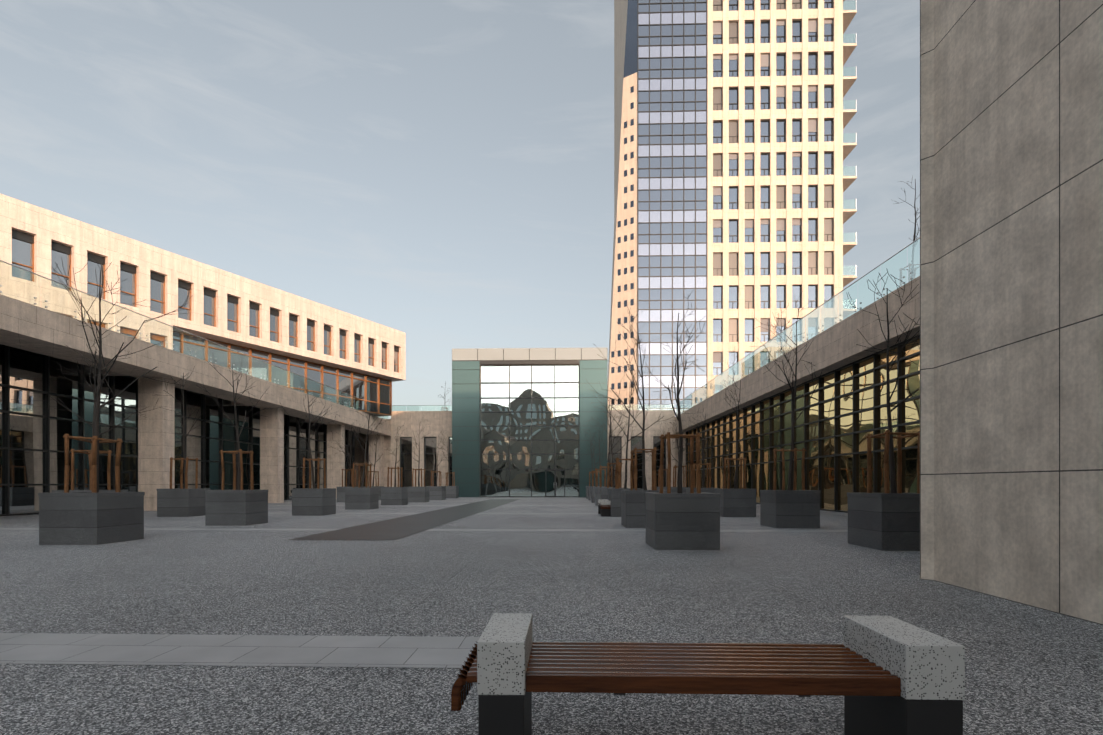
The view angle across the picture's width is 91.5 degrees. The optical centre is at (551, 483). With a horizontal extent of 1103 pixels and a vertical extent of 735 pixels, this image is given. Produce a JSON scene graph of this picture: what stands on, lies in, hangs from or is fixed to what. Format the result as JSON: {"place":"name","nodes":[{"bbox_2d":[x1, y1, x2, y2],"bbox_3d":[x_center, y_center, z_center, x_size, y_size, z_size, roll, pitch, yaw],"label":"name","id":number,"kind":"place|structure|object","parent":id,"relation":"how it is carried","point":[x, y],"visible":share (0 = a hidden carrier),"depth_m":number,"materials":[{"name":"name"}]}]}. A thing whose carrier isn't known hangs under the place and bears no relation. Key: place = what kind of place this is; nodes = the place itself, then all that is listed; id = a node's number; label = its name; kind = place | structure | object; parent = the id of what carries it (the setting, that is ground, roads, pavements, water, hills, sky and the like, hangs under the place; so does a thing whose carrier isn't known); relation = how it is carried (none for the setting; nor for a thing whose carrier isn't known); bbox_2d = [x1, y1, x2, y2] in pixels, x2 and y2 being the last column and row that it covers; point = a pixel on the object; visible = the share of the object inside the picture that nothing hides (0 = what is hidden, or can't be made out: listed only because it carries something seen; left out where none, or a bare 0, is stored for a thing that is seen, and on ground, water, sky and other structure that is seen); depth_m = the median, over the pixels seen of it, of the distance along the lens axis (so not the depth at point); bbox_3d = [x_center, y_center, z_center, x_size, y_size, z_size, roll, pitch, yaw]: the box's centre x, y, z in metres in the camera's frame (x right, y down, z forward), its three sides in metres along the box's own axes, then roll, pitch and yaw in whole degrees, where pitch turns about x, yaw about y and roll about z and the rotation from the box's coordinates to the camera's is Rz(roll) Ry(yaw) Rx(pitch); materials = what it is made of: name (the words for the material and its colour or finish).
{"place":"outdoors","nodes":[
{"label":"outdoors","id":0,"kind":"place"},
{"bbox_2d":[0,0,919,418],"label":"sky","id":1,"kind":"structure","parent":0,"point":[439,173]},
{"bbox_2d":[0,497,1102,734],"bbox_3d":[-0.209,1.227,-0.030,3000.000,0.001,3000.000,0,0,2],"label":"plaza ground","id":2,"kind":"structure","parent":0,"point":[1032,669],"depth_m":5.09,"materials":[{"name":"grey gravel"}]},
{"bbox_2d":[38,492,144,544],"bbox_3d":[-9.736,0.702,11.446,1.220,1.050,1.220,0,0,2],"label":"planter","id":3,"kind":"object","parent":2,"relation":"on","point":[81,518],"visible":0.98,"depth_m":10.86,"materials":[{"name":"black concrete"}]},
{"bbox_2d":[52,490,127,492],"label":"planter","id":4,"kind":"object","parent":3,"relation":"in","point":[53,491],"visible":0.1,"depth_m":15.36,"materials":[{"name":"black concrete"}]},
{"bbox_2d":[157,488,209,516],"bbox_3d":[-14.125,0.702,20.675,1.220,1.050,1.220,0,0,2],"label":"planter","id":5,"kind":"object","parent":2,"relation":"on","point":[179,502],"visible":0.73,"depth_m":20.08,"materials":[{"name":"black concrete"}]},
{"bbox_2d":[0,294,390,510],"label":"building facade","id":6,"kind":"structure","parent":2,"relation":"on","point":[32,328],"depth_m":24.87,"materials":[{"name":"stone"}]},
{"bbox_2d":[0,344,354,515],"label":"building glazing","id":7,"kind":"structure","parent":6,"relation":"attached to","point":[32,456],"depth_m":24.92,"materials":[{"name":"black glass"}]},
{"bbox_2d":[0,194,405,416],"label":"building block","id":8,"kind":"structure","parent":6,"relation":"on","point":[43,231],"depth_m":33.06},
{"bbox_2d":[12,238,397,413],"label":"windows","id":9,"kind":"structure","parent":8,"relation":"in","point":[21,252],"depth_m":37.78,"materials":[{"name":"grey glass"}]},
{"bbox_2d":[0,260,673,419],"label":"terrace balustrades","id":10,"kind":"object","parent":6,"relation":"on","point":[118,325],"visible":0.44,"depth_m":25.14,"materials":[{"name":"clear glass"}]},
{"bbox_2d":[205,490,267,525],"bbox_3d":[-9.594,0.702,16.444,1.220,1.050,1.220,0,0,2],"label":"planter","id":11,"kind":"object","parent":2,"relation":"on","point":[235,507],"visible":1,"depth_m":15.85,"materials":[{"name":"black concrete"}]},
{"bbox_2d":[292,488,335,515],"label":"planter","id":12,"kind":"object","parent":2,"relation":"on","point":[313,502],"visible":1,"depth_m":20.85,"materials":[{"name":"black concrete"}]},
{"bbox_2d":[336,487,360,501],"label":"planter","id":13,"kind":"object","parent":2,"relation":"on","point":[340,494],"visible":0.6,"depth_m":35.78,"materials":[{"name":"black concrete"}]},
{"bbox_2d":[345,487,378,509],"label":"planter","id":14,"kind":"object","parent":2,"relation":"on","point":[356,498],"visible":0.98,"depth_m":25.85,"materials":[{"name":"black concrete"}]},
{"bbox_2d":[363,486,383,499],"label":"planter","id":15,"kind":"object","parent":2,"relation":"on","point":[379,487],"visible":0.33,"depth_m":40.52,"materials":[{"name":"black concrete"}]},
{"bbox_2d":[381,487,407,504],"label":"planter","id":16,"kind":"object","parent":2,"relation":"on","point":[394,495],"visible":0.98,"depth_m":30.84,"materials":[{"name":"black concrete"}]},
{"bbox_2d":[408,487,429,501],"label":"planter","id":17,"kind":"object","parent":2,"relation":"on","point":[418,494],"visible":0.96,"depth_m":35.84,"materials":[{"name":"black concrete"}]},
{"bbox_2d":[0,499,847,667],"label":"paving bands","id":18,"kind":"object","parent":2,"relation":"on","point":[261,650],"visible":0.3,"depth_m":4.07,"materials":[{"name":"grey concrete"}]},
{"bbox_2d":[426,486,445,499],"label":"planter","id":19,"kind":"object","parent":2,"relation":"on","point":[437,492],"visible":0.79,"depth_m":40.84,"materials":[{"name":"black concrete"}]},
{"bbox_2d":[446,486,458,497],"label":"planter","id":20,"kind":"object","parent":2,"relation":"on","point":[452,491],"visible":0.67,"depth_m":45.83,"materials":[{"name":"black concrete"}]},
{"bbox_2d":[11,176,919,493],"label":"trees","id":21,"kind":"object","parent":2,"relation":"on","point":[599,454],"visible":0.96,"depth_m":15.52,"materials":[{"name":"brown plant"}]},
{"bbox_2d":[480,364,578,496],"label":"glass facade","id":22,"kind":"structure","parent":2,"relation":"on","point":[529,430],"depth_m":49.83,"materials":[{"name":"clear glass"}]},
{"bbox_2d":[452,348,607,496],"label":"entrance portal","id":23,"kind":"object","parent":2,"relation":"on","point":[593,366],"depth_m":49.59,"materials":[{"name":"teal"}]},
{"bbox_2d":[384,410,678,489],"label":"back wall","id":24,"kind":"structure","parent":2,"relation":"on","point":[437,422],"depth_m":54.30,"materials":[{"name":"stone"}]},
{"bbox_2d":[591,487,594,502],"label":"planter","id":25,"kind":"object","parent":2,"relation":"on","point":[592,494],"visible":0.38,"depth_m":35.00,"materials":[{"name":"black concrete"}]},
{"bbox_2d":[588,486,603,499],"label":"planter","id":26,"kind":"object","parent":2,"relation":"on","point":[589,492],"visible":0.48,"depth_m":40.00,"materials":[{"name":"black concrete"}]},
{"bbox_2d":[595,487,612,505],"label":"planter","id":27,"kind":"object","parent":2,"relation":"on","point":[597,493],"visible":0.38,"depth_m":30.00,"materials":[{"name":"black concrete"}]},
{"bbox_2d":[598,499,610,516],"bbox_3d":[2.126,0.932,21.114,0.504,0.590,2.044,0,0,2],"label":"bench","id":28,"kind":"object","parent":2,"relation":"on","point":[604,507],"visible":0.92,"depth_m":20.21,"materials":[{"name":"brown wood"}]},
{"bbox_2d":[600,488,608,498],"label":"planter","id":29,"kind":"object","parent":2,"relation":"on","point":[604,493],"visible":0.27,"depth_m":25.00,"materials":[{"name":"black concrete"}]},
{"bbox_2d":[608,488,642,516],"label":"planter","id":30,"kind":"object","parent":2,"relation":"on","point":[614,496],"visible":0.35,"depth_m":20.00,"materials":[{"name":"black concrete"}]},
{"bbox_2d":[63,266,919,493],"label":"tree stakes","id":31,"kind":"object","parent":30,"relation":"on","point":[92,455],"visible":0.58,"depth_m":15.62,"materials":[{"name":"brown wood"}]},
{"bbox_2d":[621,490,666,527],"bbox_3d":[2.687,0.702,15.594,1.220,1.050,1.220,0,0,2],"label":"planter","id":32,"kind":"object","parent":2,"relation":"on","point":[633,508],"visible":0.56,"depth_m":15.00,"materials":[{"name":"black concrete"}]},
{"bbox_2d":[671,487,689,491],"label":"planter","id":33,"kind":"object","parent":2,"relation":"on","point":[673,489],"visible":0.06,"depth_m":29.87,"materials":[{"name":"black concrete"}]},
{"bbox_2d":[645,492,720,549],"bbox_3d":[2.545,0.702,10.596,1.220,1.050,1.220,0,0,2],"label":"planter","id":34,"kind":"object","parent":2,"relation":"on","point":[683,521],"visible":1,"depth_m":10.00,"materials":[{"name":"black concrete"}]},
{"bbox_2d":[686,488,714,492],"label":"planter","id":35,"kind":"object","parent":2,"relation":"on","point":[708,490],"visible":0.19,"depth_m":24.87,"materials":[{"name":"black concrete"}]},
{"bbox_2d":[451,613,964,734],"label":"bench","id":36,"kind":"object","parent":2,"relation":"on","point":[886,675],"visible":1,"depth_m":2.20,"materials":[{"name":"brown wood"}]},
{"bbox_2d":[714,488,756,516],"bbox_3d":[6.978,0.702,20.474,1.220,1.050,1.220,0,0,2],"label":"planter","id":37,"kind":"object","parent":2,"relation":"on","point":[737,502],"visible":0.85,"depth_m":19.88,"materials":[{"name":"black concrete"}]},
{"bbox_2d":[760,490,819,527],"bbox_3d":[6.835,0.702,15.476,1.220,1.050,1.220,0,0,2],"label":"planter","id":38,"kind":"object","parent":2,"relation":"on","point":[789,508],"visible":1,"depth_m":14.88,"materials":[{"name":"black concrete"}]},
{"bbox_2d":[847,493,919,550],"bbox_3d":[6.693,0.702,10.478,1.220,1.050,1.220,0,0,2],"label":"planter","id":39,"kind":"object","parent":2,"relation":"on","point":[884,521],"visible":0.77,"depth_m":9.89,"materials":[{"name":"black concrete"}]},
{"bbox_2d":[608,0,856,416],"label":"tower","id":40,"kind":"structure","parent":0,"point":[725,264],"depth_m":59.54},
{"bbox_2d":[675,276,919,486],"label":"building","id":41,"kind":"structure","parent":0,"point":[834,347],"depth_m":23.23,"materials":[{"name":"concrete"}]},
{"bbox_2d":[676,237,919,415],"bbox_3d":[12.099,-7.361,27.786,0.060,1.276,52.300,0,0,1],"label":"terrace balustrade","id":42,"kind":"object","parent":41,"relation":"on","point":[833,311],"visible":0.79,"depth_m":23.43,"materials":[{"name":"clear glass"}]},
{"bbox_2d":[686,335,919,512],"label":"glass facade","id":43,"kind":"structure","parent":41,"relation":"attached to","point":[842,416],"depth_m":24.48,"materials":[{"name":"black glass"}]},
{"bbox_2d":[920,0,1102,624],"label":"wall","id":44,"kind":"structure","parent":0,"point":[1011,300],"depth_m":5.62,"materials":[{"name":"grey concrete"}]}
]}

